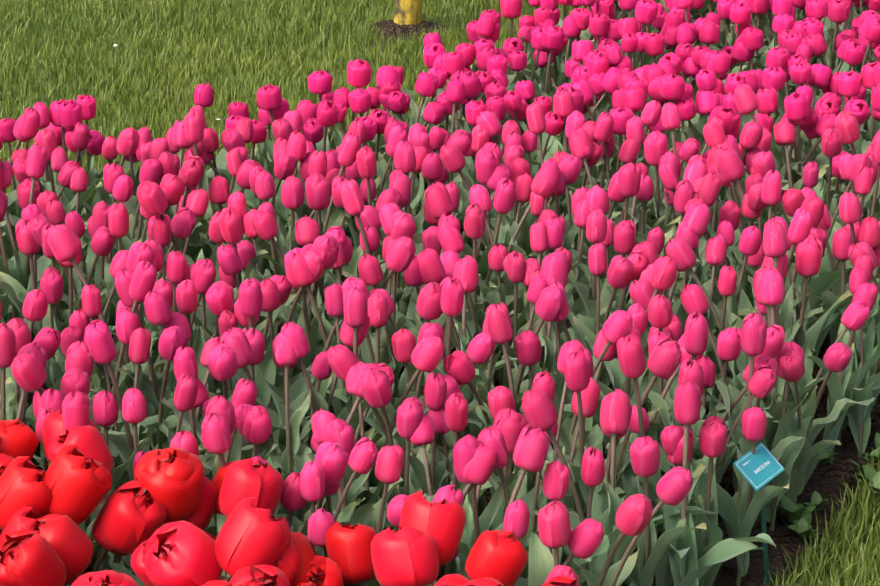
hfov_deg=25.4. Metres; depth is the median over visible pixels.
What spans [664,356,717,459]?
pink tulip
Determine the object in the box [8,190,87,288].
pink tulip
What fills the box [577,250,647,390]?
pink tulip
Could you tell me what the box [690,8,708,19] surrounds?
tulip
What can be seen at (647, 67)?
tulip
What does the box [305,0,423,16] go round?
lawn grass
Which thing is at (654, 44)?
tulip
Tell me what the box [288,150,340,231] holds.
pink tulip
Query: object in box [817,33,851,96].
tulip
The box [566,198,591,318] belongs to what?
pink tulip
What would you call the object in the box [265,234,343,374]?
pink tulip
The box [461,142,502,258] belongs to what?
pink tulip
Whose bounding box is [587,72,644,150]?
tulip
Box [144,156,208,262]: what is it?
pink tulip
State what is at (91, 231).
pink tulip
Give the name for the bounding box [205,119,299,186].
tulip
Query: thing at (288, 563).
red tulip
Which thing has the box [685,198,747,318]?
pink tulip
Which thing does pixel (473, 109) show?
tulip
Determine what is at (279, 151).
pink tulip
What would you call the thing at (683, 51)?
tulip
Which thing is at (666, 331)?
pink tulip
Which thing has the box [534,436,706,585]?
pink tulip
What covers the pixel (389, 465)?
pink tulip
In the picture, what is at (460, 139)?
pink tulip
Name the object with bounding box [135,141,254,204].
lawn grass
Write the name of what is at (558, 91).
tulip
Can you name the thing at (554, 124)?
tulip
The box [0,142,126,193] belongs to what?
lawn grass
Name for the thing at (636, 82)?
tulip
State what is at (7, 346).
pink tulip
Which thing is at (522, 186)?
pink tulip
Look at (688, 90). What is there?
tulip
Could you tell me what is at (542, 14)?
tulip
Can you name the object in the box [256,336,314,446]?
pink tulip
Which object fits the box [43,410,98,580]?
red tulip
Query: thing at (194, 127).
pink tulip
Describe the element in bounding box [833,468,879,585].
lawn edge grass
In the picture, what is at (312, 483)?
pink tulip
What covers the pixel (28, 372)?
pink tulip
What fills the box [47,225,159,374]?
pink tulip
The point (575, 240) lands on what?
pink tulip
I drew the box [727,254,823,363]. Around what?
pink tulip
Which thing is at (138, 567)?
red tulip
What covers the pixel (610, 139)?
pink tulip
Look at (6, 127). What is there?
tulip
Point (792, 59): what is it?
tulip
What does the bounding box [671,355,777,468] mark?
pink tulip
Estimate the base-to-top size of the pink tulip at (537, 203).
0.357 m
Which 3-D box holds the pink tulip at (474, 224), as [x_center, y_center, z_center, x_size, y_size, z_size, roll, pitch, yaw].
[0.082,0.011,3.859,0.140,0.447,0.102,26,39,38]
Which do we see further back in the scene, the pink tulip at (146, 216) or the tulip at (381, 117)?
the tulip at (381, 117)
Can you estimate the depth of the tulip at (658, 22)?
5.54 m
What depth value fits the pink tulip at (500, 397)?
3.21 m
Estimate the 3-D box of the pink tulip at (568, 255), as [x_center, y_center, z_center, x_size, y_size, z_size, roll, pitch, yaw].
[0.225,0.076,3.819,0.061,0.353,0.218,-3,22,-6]
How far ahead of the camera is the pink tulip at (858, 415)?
3.62 m
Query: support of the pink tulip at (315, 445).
on the bed soil at (827, 478)
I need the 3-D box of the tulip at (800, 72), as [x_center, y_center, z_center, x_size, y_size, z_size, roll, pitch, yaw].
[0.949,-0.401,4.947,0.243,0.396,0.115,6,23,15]
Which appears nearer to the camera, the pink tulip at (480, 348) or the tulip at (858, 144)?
the pink tulip at (480, 348)
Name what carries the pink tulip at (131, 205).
on the bed soil at (827, 478)
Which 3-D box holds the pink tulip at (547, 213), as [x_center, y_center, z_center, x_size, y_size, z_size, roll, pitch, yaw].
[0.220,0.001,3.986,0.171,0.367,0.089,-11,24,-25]
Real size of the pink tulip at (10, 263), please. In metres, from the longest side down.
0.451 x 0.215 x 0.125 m
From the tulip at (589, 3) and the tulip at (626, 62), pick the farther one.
the tulip at (589, 3)
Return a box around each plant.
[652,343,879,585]
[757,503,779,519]
[777,495,815,523]
[789,518,819,539]
[795,512,811,527]
[804,491,830,510]
[817,448,839,466]
[847,461,877,474]
[857,465,876,484]
[862,449,878,461]
[865,471,879,501]
[875,432,879,450]
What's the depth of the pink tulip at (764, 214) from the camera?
4.34 m
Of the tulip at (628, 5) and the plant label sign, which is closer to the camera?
the plant label sign
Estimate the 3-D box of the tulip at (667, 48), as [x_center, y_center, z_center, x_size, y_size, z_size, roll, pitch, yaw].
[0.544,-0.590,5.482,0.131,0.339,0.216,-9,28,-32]
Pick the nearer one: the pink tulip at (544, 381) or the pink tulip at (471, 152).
the pink tulip at (544, 381)
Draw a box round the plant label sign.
[733,443,784,585]
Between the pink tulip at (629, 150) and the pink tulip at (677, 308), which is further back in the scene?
the pink tulip at (629, 150)
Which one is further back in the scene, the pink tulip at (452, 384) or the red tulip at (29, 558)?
the pink tulip at (452, 384)
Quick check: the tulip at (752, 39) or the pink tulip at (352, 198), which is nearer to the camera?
the pink tulip at (352, 198)
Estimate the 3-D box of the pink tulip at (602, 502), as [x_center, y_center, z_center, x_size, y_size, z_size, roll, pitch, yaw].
[0.297,0.346,3.103,0.291,0.392,0.085,17,28,36]
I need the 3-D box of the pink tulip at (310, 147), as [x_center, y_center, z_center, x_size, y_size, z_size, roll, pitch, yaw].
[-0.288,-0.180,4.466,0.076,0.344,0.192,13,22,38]
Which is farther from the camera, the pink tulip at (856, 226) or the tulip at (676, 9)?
the tulip at (676, 9)
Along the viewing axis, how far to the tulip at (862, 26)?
5.30 m
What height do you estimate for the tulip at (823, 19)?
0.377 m
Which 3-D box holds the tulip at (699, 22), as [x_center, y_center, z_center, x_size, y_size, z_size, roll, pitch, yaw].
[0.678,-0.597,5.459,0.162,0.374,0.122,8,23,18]
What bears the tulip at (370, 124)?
on the bed soil at (827, 478)
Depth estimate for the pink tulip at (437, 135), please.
4.46 m
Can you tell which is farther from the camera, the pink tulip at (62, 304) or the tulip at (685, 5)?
the tulip at (685, 5)
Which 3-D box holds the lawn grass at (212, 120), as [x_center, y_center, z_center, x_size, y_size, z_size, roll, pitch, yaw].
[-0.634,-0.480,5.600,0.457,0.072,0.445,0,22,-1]
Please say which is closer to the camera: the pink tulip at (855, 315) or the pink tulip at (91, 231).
the pink tulip at (855, 315)
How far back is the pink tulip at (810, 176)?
4.19 m
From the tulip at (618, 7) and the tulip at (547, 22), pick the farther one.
the tulip at (618, 7)
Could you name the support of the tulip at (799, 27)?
on the bed soil at (827, 478)
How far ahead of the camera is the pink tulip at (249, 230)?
3.97 m
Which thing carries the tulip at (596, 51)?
on the bed soil at (827, 478)
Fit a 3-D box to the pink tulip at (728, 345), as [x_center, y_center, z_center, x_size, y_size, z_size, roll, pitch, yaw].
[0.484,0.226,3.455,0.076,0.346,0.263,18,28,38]
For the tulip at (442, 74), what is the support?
on the bed soil at (827, 478)
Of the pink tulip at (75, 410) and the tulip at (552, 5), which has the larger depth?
the tulip at (552, 5)
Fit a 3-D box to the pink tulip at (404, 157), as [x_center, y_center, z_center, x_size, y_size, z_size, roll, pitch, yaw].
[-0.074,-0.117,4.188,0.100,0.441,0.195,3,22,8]
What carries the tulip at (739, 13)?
on the bed soil at (827, 478)
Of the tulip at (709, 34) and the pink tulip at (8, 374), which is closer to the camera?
the pink tulip at (8, 374)
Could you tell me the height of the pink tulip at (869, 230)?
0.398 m
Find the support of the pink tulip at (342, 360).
on the bed soil at (827, 478)
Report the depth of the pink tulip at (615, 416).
3.02 m
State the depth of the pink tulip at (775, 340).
3.36 m
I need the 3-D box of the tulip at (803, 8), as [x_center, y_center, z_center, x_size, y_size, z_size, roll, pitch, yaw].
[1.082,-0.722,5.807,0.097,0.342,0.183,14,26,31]
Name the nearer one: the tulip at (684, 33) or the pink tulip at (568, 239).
the pink tulip at (568, 239)
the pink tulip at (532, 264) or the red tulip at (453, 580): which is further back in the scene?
the pink tulip at (532, 264)
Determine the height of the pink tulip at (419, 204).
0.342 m
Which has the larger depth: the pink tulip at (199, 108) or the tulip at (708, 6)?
the tulip at (708, 6)
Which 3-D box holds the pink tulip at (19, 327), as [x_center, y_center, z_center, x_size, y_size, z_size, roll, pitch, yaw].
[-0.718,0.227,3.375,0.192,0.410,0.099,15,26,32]
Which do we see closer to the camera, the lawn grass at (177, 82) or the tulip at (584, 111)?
the tulip at (584, 111)
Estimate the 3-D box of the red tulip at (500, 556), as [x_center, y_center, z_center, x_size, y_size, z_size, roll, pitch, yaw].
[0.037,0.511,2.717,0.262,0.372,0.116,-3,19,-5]
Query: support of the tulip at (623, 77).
on the bed soil at (827, 478)
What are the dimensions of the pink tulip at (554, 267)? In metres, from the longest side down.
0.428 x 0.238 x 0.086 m
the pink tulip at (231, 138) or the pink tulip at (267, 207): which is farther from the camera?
the pink tulip at (231, 138)
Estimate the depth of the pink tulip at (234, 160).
4.21 m
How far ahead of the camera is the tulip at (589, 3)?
5.47 m
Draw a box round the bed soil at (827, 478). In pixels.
[27,128,879,585]
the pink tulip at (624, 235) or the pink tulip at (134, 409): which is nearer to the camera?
the pink tulip at (134, 409)
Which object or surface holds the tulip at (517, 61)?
on the bed soil at (827, 478)
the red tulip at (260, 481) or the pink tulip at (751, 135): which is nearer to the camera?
the red tulip at (260, 481)
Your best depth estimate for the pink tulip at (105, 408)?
3.10 m
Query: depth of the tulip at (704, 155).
4.43 m
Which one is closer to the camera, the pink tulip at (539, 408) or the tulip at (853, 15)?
the pink tulip at (539, 408)
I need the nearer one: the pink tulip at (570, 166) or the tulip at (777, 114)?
the pink tulip at (570, 166)
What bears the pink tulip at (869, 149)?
on the bed soil at (827, 478)
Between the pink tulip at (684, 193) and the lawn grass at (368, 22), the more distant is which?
the lawn grass at (368, 22)
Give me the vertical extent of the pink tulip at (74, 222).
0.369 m
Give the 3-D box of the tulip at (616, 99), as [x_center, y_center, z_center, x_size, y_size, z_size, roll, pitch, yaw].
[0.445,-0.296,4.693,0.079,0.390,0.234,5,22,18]
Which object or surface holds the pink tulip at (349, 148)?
on the bed soil at (827, 478)
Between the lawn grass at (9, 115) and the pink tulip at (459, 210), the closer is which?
the pink tulip at (459, 210)
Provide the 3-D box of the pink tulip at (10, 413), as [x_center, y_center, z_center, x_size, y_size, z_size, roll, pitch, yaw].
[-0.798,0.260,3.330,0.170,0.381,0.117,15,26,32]
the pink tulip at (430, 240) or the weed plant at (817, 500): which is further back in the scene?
the pink tulip at (430, 240)
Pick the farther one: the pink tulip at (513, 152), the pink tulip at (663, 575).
the pink tulip at (513, 152)
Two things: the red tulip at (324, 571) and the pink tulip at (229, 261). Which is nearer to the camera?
the red tulip at (324, 571)
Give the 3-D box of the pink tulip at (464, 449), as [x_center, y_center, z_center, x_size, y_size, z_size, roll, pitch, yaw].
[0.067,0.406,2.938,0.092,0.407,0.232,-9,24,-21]
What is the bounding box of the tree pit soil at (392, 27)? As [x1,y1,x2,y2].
[366,19,460,52]
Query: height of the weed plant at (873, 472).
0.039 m
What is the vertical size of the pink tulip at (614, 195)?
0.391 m
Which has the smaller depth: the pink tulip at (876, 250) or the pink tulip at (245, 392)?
the pink tulip at (245, 392)
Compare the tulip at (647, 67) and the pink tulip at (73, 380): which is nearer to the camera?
the pink tulip at (73, 380)
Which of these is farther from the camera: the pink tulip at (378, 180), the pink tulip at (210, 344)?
the pink tulip at (378, 180)
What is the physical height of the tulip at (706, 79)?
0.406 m
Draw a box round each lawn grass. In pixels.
[0,0,88,18]
[0,3,76,47]
[0,31,63,80]
[0,65,39,117]
[0,98,154,159]
[0,106,19,119]
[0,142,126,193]
[20,62,166,117]
[40,29,182,80]
[59,2,192,46]
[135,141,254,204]
[142,97,273,154]
[152,62,301,116]
[169,31,303,78]
[179,1,313,46]
[192,0,308,16]
[289,99,419,140]
[290,60,425,114]
[294,30,424,77]
[299,0,422,45]
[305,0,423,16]
[352,13,446,53]
[353,12,440,35]
[383,14,457,45]
[419,29,524,71]
[420,1,534,45]
[422,0,532,16]
[530,3,587,12]
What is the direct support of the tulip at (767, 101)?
on the bed soil at (827, 478)
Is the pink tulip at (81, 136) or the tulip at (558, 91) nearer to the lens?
the pink tulip at (81, 136)
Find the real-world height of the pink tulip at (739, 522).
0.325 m
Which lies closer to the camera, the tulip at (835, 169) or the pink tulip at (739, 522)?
the pink tulip at (739, 522)
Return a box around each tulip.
[0,118,18,215]
[0,131,15,213]
[0,158,88,270]
[0,160,12,226]
[0,161,64,260]
[0,188,59,320]
[0,191,7,222]
[0,203,50,342]
[0,218,116,386]
[0,245,30,322]
[0,289,47,465]
[0,290,8,318]
[0,302,11,383]
[0,316,29,327]
[0,317,35,433]
[0,322,15,420]
[0,377,11,386]
[0,419,38,460]
[0,453,13,475]
[0,456,52,529]
[0,507,44,541]
[0,530,66,585]
[1,209,18,250]
[3,115,30,205]
[3,128,101,224]
[4,305,11,323]
[5,240,18,258]
[7,107,49,237]
[7,403,27,419]
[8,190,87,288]
[9,178,43,259]
[10,353,103,455]
[11,149,75,208]
[11,327,60,425]
[12,158,30,183]
[12,352,41,422]
[13,143,47,288]
[14,122,67,216]
[16,342,46,418]
[18,223,81,365]
[25,341,122,426]
[30,215,108,319]
[31,309,129,392]
[31,319,109,411]
[33,101,55,183]
[33,368,139,464]
[33,387,49,463]
[35,407,55,470]
[35,514,114,585]
[36,389,150,490]
[37,178,93,271]
[39,98,121,213]
[40,267,106,391]
[41,387,64,413]
[41,444,112,524]
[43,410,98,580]
[46,199,68,308]
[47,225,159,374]
[48,99,85,215]
[48,231,115,333]
[48,425,135,575]
[51,146,76,224]
[54,267,75,321]
[55,226,115,320]
[55,325,111,406]
[56,259,80,317]
[57,161,80,199]
[61,201,116,325]
[62,167,97,271]
[62,391,114,573]
[65,129,139,198]
[65,210,95,292]
[65,490,129,585]
[66,216,158,325]
[71,570,137,585]
[72,122,101,214]
[75,480,166,579]
[76,95,102,189]
[81,136,133,220]
[81,284,105,400]
[82,175,133,267]
[82,392,89,407]
[83,128,139,243]
[83,163,133,257]
[85,321,153,483]
[86,130,136,178]
[86,158,161,250]
[89,308,173,450]
[89,364,147,488]
[90,248,129,362]
[91,261,156,431]
[94,278,175,398]
[100,202,139,342]
[104,458,283,585]
[107,300,164,428]
[108,141,178,220]
[108,262,215,346]
[109,325,195,456]
[110,205,151,263]
[113,242,193,358]
[115,267,174,419]
[116,207,195,294]
[118,327,151,487]
[121,173,191,270]
[121,476,217,569]
[122,137,168,244]
[122,387,157,457]
[125,156,160,183]
[127,127,140,213]
[130,461,232,554]
[131,539,154,585]
[133,451,146,474]
[134,447,203,525]
[135,148,140,161]
[136,126,151,239]
[137,181,206,336]
[139,239,162,365]
[139,310,247,477]
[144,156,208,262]
[144,290,202,441]
[145,521,224,585]
[148,214,181,275]
[150,250,185,362]
[152,215,172,312]
[154,281,265,395]
[155,346,210,472]
[159,152,179,241]
[159,344,300,458]
[162,337,220,454]
[165,258,220,366]
[166,127,183,194]
[170,120,192,221]
[170,430,217,536]
[172,188,208,309]
[172,262,216,397]
[174,373,210,463]
[176,279,220,419]
[178,193,210,262]
[179,172,210,259]
[182,83,227,187]
[183,210,267,337]
[184,109,212,239]
[184,148,217,213]
[189,105,216,214]
[189,159,260,258]
[190,142,258,210]
[193,378,278,468]
[196,146,278,244]
[196,244,295,338]
[199,175,259,267]
[199,206,256,327]
[199,327,311,474]
[200,310,237,414]
[201,128,234,210]
[201,412,231,467]
[201,580,231,585]
[202,397,241,480]
[204,395,280,534]
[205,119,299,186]
[205,240,291,325]
[205,284,268,407]
[207,154,295,244]
[208,328,331,457]
[210,220,271,278]
[212,378,256,518]
[214,275,296,373]
[214,497,290,581]
[219,266,236,313]
[221,115,242,188]
[221,128,274,203]
[222,116,258,207]
[226,101,258,170]
[226,149,269,243]
[227,250,324,386]
[228,190,274,274]
[229,564,289,585]
[231,277,275,406]
[234,299,314,415]
[235,404,280,514]
[243,209,270,339]
[243,405,282,510]
[246,145,324,222]
[247,84,281,162]
[249,165,271,278]
[251,202,307,334]
[251,456,280,515]
[252,169,292,321]
[252,210,321,323]
[252,350,331,451]
[253,109,270,162]
[256,100,317,180]
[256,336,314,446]
[258,322,327,470]
[260,215,342,325]
[260,278,293,388]
[262,137,287,209]
[262,174,330,294]
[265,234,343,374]
[266,70,347,149]
[266,98,288,120]
[272,118,305,195]
[273,537,300,585]
[274,210,287,222]
[275,130,306,248]
[275,332,310,513]
[275,482,375,585]
[279,278,359,429]
[280,316,372,453]
[280,472,335,536]
[282,226,345,324]
[283,169,345,266]
[284,109,301,170]
[284,247,325,373]
[285,435,319,521]
[287,252,388,415]
[288,149,350,274]
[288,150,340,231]
[290,408,403,585]
[290,532,316,585]
[293,555,343,585]
[294,362,380,521]
[300,151,322,230]
[300,243,352,389]
[300,441,348,535]
[300,460,324,547]
[302,118,323,150]
[302,286,367,486]
[305,173,345,293]
[306,139,337,223]
[306,236,415,371]
[307,363,393,464]
[307,508,335,556]
[308,236,387,307]
[316,100,338,152]
[318,92,376,143]
[320,243,381,344]
[322,131,360,235]
[322,145,358,246]
[323,418,370,527]
[325,188,401,283]
[325,283,398,428]
[325,521,376,585]
[327,58,408,151]
[327,328,426,435]
[327,344,420,455]
[328,102,346,143]
[332,176,416,283]
[333,87,349,173]
[333,437,377,525]
[335,87,384,147]
[336,88,370,149]
[336,119,388,237]
[336,125,420,231]
[340,179,411,332]
[342,205,385,272]
[342,277,398,397]
[343,178,375,275]
[345,159,376,238]
[345,360,442,529]
[350,335,444,501]
[355,116,376,197]
[355,205,423,305]
[356,145,382,274]
[358,254,442,395]
[360,65,399,162]
[360,225,405,332]
[361,91,443,165]
[361,366,412,530]
[362,444,431,585]
[367,80,400,145]
[368,109,426,206]
[368,239,406,380]
[368,288,439,387]
[368,290,421,443]
[370,414,492,583]
[370,525,438,585]
[372,138,407,206]
[373,91,427,174]
[375,121,407,201]
[375,123,426,215]
[376,132,461,211]
[377,117,401,191]
[377,201,439,261]
[379,94,427,189]
[379,140,424,237]
[379,202,485,349]
[379,211,443,325]
[380,168,407,315]
[380,173,410,289]
[380,235,391,346]
[381,146,427,230]
[383,71,438,175]
[385,323,477,428]
[385,392,470,573]
[387,494,407,531]
[389,65,429,129]
[391,255,436,330]
[396,396,429,495]
[398,282,478,397]
[399,182,506,311]
[399,490,465,565]
[400,225,485,301]
[401,43,445,106]
[401,53,450,125]
[403,248,497,369]
[404,213,460,366]
[404,375,493,528]
[406,112,445,127]
[408,126,456,187]
[409,372,458,495]
[410,129,471,217]
[410,406,465,492]
[412,68,447,133]
[412,276,518,372]
[413,151,462,231]
[414,181,481,278]
[416,151,458,214]
[417,124,492,249]
[420,127,449,202]
[421,165,454,220]
[423,32,471,91]
[423,101,445,130]
[425,277,470,451]
[427,446,496,585]
[429,392,470,490]
[429,408,542,530]
[430,332,494,446]
[432,485,462,505]
[434,574,468,585]
[436,79,471,182]
[436,91,457,130]
[439,226,513,385]
[440,144,510,245]
[440,249,475,363]
[441,51,465,134]
[443,70,502,133]
[443,350,499,496]
[443,545,459,574]
[444,42,474,129]
[444,255,487,438]
[447,14,522,88]
[448,70,502,131]
[448,134,490,189]
[449,172,462,233]
[453,99,486,184]
[453,434,503,578]
[455,71,480,155]
[455,424,493,573]
[457,98,473,129]
[459,148,497,250]
[460,163,513,279]
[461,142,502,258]
[461,424,548,580]
[462,177,524,312]
[462,577,503,585]
[463,149,529,263]
[464,107,497,182]
[464,203,518,331]
[465,54,507,105]
[465,66,515,131]
[465,530,527,585]
[466,20,481,98]
[467,286,566,427]
[469,183,513,309]
[470,317,523,438]
[473,38,533,83]
[474,38,514,104]
[474,47,497,126]
[474,274,547,420]
[476,111,528,161]
[477,23,520,95]
[478,9,507,70]
[478,244,529,385]
[479,301,527,424]
[479,427,529,578]
[483,170,559,282]
[483,251,537,388]
[484,79,502,147]
[486,84,505,153]
[486,96,506,159]
[487,386,550,490]
[489,111,502,163]
[489,131,500,143]
[490,119,520,196]
[490,157,531,235]
[490,422,526,530]
[491,69,525,134]
[491,131,522,211]
[492,184,586,250]
[494,26,533,74]
[495,200,517,229]
[496,48,514,90]
[500,0,534,80]
[501,250,567,460]
[502,154,582,257]
[503,85,510,119]
[503,90,562,163]
[503,144,523,226]
[503,252,577,364]
[503,499,529,538]
[504,215,565,330]
[507,15,580,94]
[507,98,541,141]
[508,50,552,130]
[508,173,532,252]
[511,270,555,375]
[512,192,554,258]
[514,330,573,424]
[514,460,591,585]
[515,80,553,144]
[516,39,610,126]
[518,216,602,328]
[519,15,544,104]
[520,32,565,96]
[521,27,553,102]
[521,130,536,172]
[522,257,546,423]
[522,389,630,559]
[524,96,552,169]
[524,221,547,368]
[524,421,557,552]
[526,101,573,221]
[526,186,616,286]
[526,370,573,530]
[527,0,540,71]
[527,26,552,96]
[528,208,588,283]
[528,500,570,585]
[529,0,572,50]
[529,168,578,284]
[530,83,570,155]
[531,24,564,102]
[531,37,567,72]
[531,86,583,165]
[531,111,563,178]
[531,121,596,225]
[532,151,621,244]
[533,50,556,94]
[534,6,565,99]
[534,158,564,264]
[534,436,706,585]
[536,19,571,82]
[536,87,596,167]
[537,145,621,178]
[538,65,588,130]
[540,287,597,426]
[540,339,626,497]
[541,575,579,585]
[542,89,602,214]
[542,247,571,360]
[544,565,578,585]
[545,216,575,301]
[546,349,589,558]
[548,310,632,459]
[549,184,609,297]
[549,282,599,449]
[549,377,599,566]
[551,46,562,83]
[552,9,559,24]
[552,158,609,246]
[556,0,593,57]
[558,110,606,216]
[559,141,621,213]
[559,346,602,472]
[560,67,621,142]
[560,105,588,147]
[560,138,614,204]
[562,447,617,585]
[562,518,603,565]
[563,13,609,94]
[565,58,579,78]
[566,172,625,265]
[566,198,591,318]
[567,111,613,222]
[567,208,617,319]
[567,255,633,368]
[568,8,591,82]
[568,107,661,190]
[568,127,641,264]
[568,162,680,273]
[568,388,636,566]
[569,403,716,533]
[570,0,590,40]
[570,80,616,177]
[571,35,595,48]
[572,223,621,294]
[572,243,617,386]
[572,466,692,585]
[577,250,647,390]
[578,329,616,440]
[579,0,620,49]
[580,130,621,218]
[581,219,629,311]
[582,49,609,113]
[582,87,678,205]
[583,64,611,109]
[585,256,676,411]
[585,336,681,487]
[586,52,608,120]
[587,4,596,14]
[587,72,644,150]
[589,95,600,106]
[593,326,653,455]
[594,36,605,43]
[596,0,613,16]
[597,494,652,585]
[598,39,618,108]
[598,303,648,397]
[599,77,650,173]
[599,100,661,186]
[600,219,635,326]
[601,17,637,96]
[603,139,640,221]
[604,19,621,40]
[604,43,622,66]
[605,76,666,171]
[606,67,633,112]
[606,333,663,536]
[607,32,637,101]
[608,115,663,243]
[609,9,615,19]
[609,199,641,225]
[609,263,662,370]
[611,56,637,113]
[611,87,626,164]
[611,163,648,302]
[613,0,628,17]
[613,173,665,243]
[616,150,680,253]
[617,71,687,166]
[618,0,653,64]
[618,65,699,138]
[618,299,682,371]
[618,334,703,501]
[622,0,652,59]
[625,177,703,295]
[628,404,662,535]
[629,279,705,419]
[630,226,664,339]
[631,0,668,31]
[632,0,658,69]
[632,241,717,369]
[633,67,644,78]
[634,18,651,64]
[636,32,681,103]
[636,130,667,227]
[636,138,700,219]
[641,326,670,400]
[642,29,671,65]
[643,63,665,151]
[643,74,703,192]
[644,32,664,103]
[644,255,668,339]
[646,141,682,216]
[646,295,678,426]
[647,311,728,465]
[647,314,715,411]
[648,202,710,320]
[648,332,672,477]
[649,9,668,33]
[649,110,685,142]
[652,10,667,33]
[654,427,705,585]
[656,3,672,52]
[657,25,677,63]
[658,60,698,132]
[659,52,688,83]
[659,161,680,241]
[659,357,728,505]
[660,0,676,55]
[660,179,710,292]
[660,425,712,585]
[661,102,687,204]
[662,57,701,107]
[662,171,734,239]
[663,42,693,105]
[664,160,707,248]
[664,188,674,251]
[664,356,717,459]
[664,381,762,585]
[665,11,687,77]
[666,238,749,379]
[667,96,703,137]
[667,406,789,585]
[668,221,717,334]
[670,6,691,45]
[670,191,709,319]
[671,172,720,312]
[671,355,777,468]
[672,50,730,134]
[674,68,762,148]
[674,83,692,129]
[674,97,706,152]
[675,0,698,83]
[675,23,698,99]
[675,154,704,231]
[678,22,695,80]
[680,283,746,466]
[682,122,788,203]
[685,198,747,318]
[687,91,745,168]
[688,73,747,149]
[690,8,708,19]
[691,0,723,45]
[691,0,775,54]
[691,46,725,84]
[691,327,747,458]
[693,18,707,46]
[693,415,775,585]
[695,364,776,484]
[699,20,746,85]
[700,1,716,13]
[700,49,715,123]
[701,2,778,71]
[701,106,722,155]
[702,0,736,49]
[702,79,757,148]
[702,91,741,145]
[702,150,746,180]
[703,121,768,262]
[704,12,733,46]
[704,146,767,258]
[705,234,728,338]
[706,5,752,15]
[706,265,736,411]
[707,163,739,305]
[709,0,725,45]
[709,226,761,376]
[710,116,724,149]
[711,144,768,233]
[713,0,748,47]
[713,106,740,201]
[713,200,740,303]
[713,220,740,334]
[714,93,746,173]
[715,147,745,266]
[715,311,802,507]
[716,72,727,94]
[716,265,825,410]
[718,147,753,268]
[719,0,766,48]
[720,46,758,94]
[723,11,767,45]
[724,134,781,231]
[725,121,744,201]
[725,143,787,188]
[726,27,795,94]
[726,341,811,530]
[727,183,767,269]
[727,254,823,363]
[728,325,793,492]
[730,172,762,258]
[733,38,754,71]
[733,83,823,210]
[734,193,761,302]
[735,22,761,58]
[735,196,852,321]
[736,243,764,318]
[736,302,814,407]
[737,71,758,127]
[738,232,853,341]
[742,268,792,451]
[745,148,761,174]
[746,11,778,68]
[746,21,806,70]
[747,126,780,211]
[748,69,784,130]
[748,220,793,406]
[749,0,768,56]
[749,170,789,306]
[750,0,805,45]
[750,167,790,226]
[752,112,802,179]
[752,151,791,228]
[753,208,812,356]
[754,0,774,54]
[755,20,766,27]
[756,14,793,69]
[756,87,802,175]
[762,66,786,127]
[764,35,805,98]
[764,216,850,379]
[765,6,815,60]
[766,47,788,114]
[768,128,842,232]
[769,342,874,485]
[771,68,790,119]
[772,0,793,15]
[772,13,827,22]
[772,104,826,210]
[773,53,807,123]
[774,119,836,197]
[774,350,840,503]
[775,43,818,113]
[777,29,809,90]
[777,47,790,96]
[778,59,811,113]
[778,63,831,114]
[780,84,820,173]
[780,114,850,190]
[781,188,831,280]
[782,91,828,192]
[782,186,816,302]
[784,32,819,96]
[786,113,836,187]
[787,19,823,91]
[787,110,828,181]
[788,237,851,395]
[789,204,850,309]
[791,301,869,411]
[792,0,860,82]
[792,227,826,317]
[794,0,831,22]
[794,38,820,94]
[794,40,846,109]
[796,99,871,184]
[797,8,805,18]
[798,6,804,18]
[800,98,838,160]
[801,92,842,149]
[802,161,818,187]
[803,16,819,62]
[804,114,851,195]
[805,0,837,67]
[805,34,842,98]
[807,0,837,70]
[807,191,861,333]
[807,283,879,462]
[812,19,830,64]
[812,97,851,185]
[812,151,851,201]
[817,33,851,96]
[820,10,878,64]
[820,216,879,367]
[821,0,859,60]
[821,84,829,93]
[821,226,877,359]
[822,154,870,257]
[822,222,859,343]
[823,0,862,72]
[823,129,879,219]
[827,2,851,60]
[828,187,874,291]
[829,71,866,139]
[829,152,861,267]
[829,153,878,269]
[832,16,874,73]
[834,196,879,221]
[835,110,879,197]
[836,136,879,225]
[836,144,872,220]
[837,17,862,71]
[837,254,879,445]
[838,70,861,153]
[838,307,879,412]
[839,167,878,285]
[840,29,857,38]
[840,38,866,111]
[841,108,867,140]
[842,17,879,104]
[842,61,878,154]
[844,41,871,134]
[844,84,866,102]
[847,4,855,29]
[847,7,856,25]
[847,62,879,153]
[847,266,875,457]
[848,241,879,295]
[848,246,879,372]
[852,0,868,10]
[853,109,879,183]
[858,30,878,102]
[861,13,879,63]
[861,129,870,140]
[862,84,879,198]
[863,120,879,139]
[867,103,871,140]
[868,0,879,11]
[874,45,879,61]
[875,267,879,278]
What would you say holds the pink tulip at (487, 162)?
on the bed soil at (827, 478)
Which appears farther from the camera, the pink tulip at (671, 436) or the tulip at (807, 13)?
the tulip at (807, 13)
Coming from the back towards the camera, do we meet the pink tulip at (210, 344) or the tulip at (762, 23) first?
the tulip at (762, 23)
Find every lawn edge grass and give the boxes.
[414,65,449,103]
[529,4,583,18]
[763,496,879,585]
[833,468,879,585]
[837,451,879,517]
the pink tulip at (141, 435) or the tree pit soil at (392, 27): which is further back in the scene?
the tree pit soil at (392, 27)
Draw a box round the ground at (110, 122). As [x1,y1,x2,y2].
[0,0,879,585]
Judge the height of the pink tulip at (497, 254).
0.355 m
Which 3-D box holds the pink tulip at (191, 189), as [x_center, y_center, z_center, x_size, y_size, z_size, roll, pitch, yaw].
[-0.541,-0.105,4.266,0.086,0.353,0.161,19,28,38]
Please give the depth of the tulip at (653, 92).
4.74 m
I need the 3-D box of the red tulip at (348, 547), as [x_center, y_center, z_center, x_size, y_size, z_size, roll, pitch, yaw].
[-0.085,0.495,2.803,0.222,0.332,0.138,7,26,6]
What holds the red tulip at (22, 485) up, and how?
on the bed soil at (827, 478)
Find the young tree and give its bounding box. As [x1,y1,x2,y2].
[393,0,422,24]

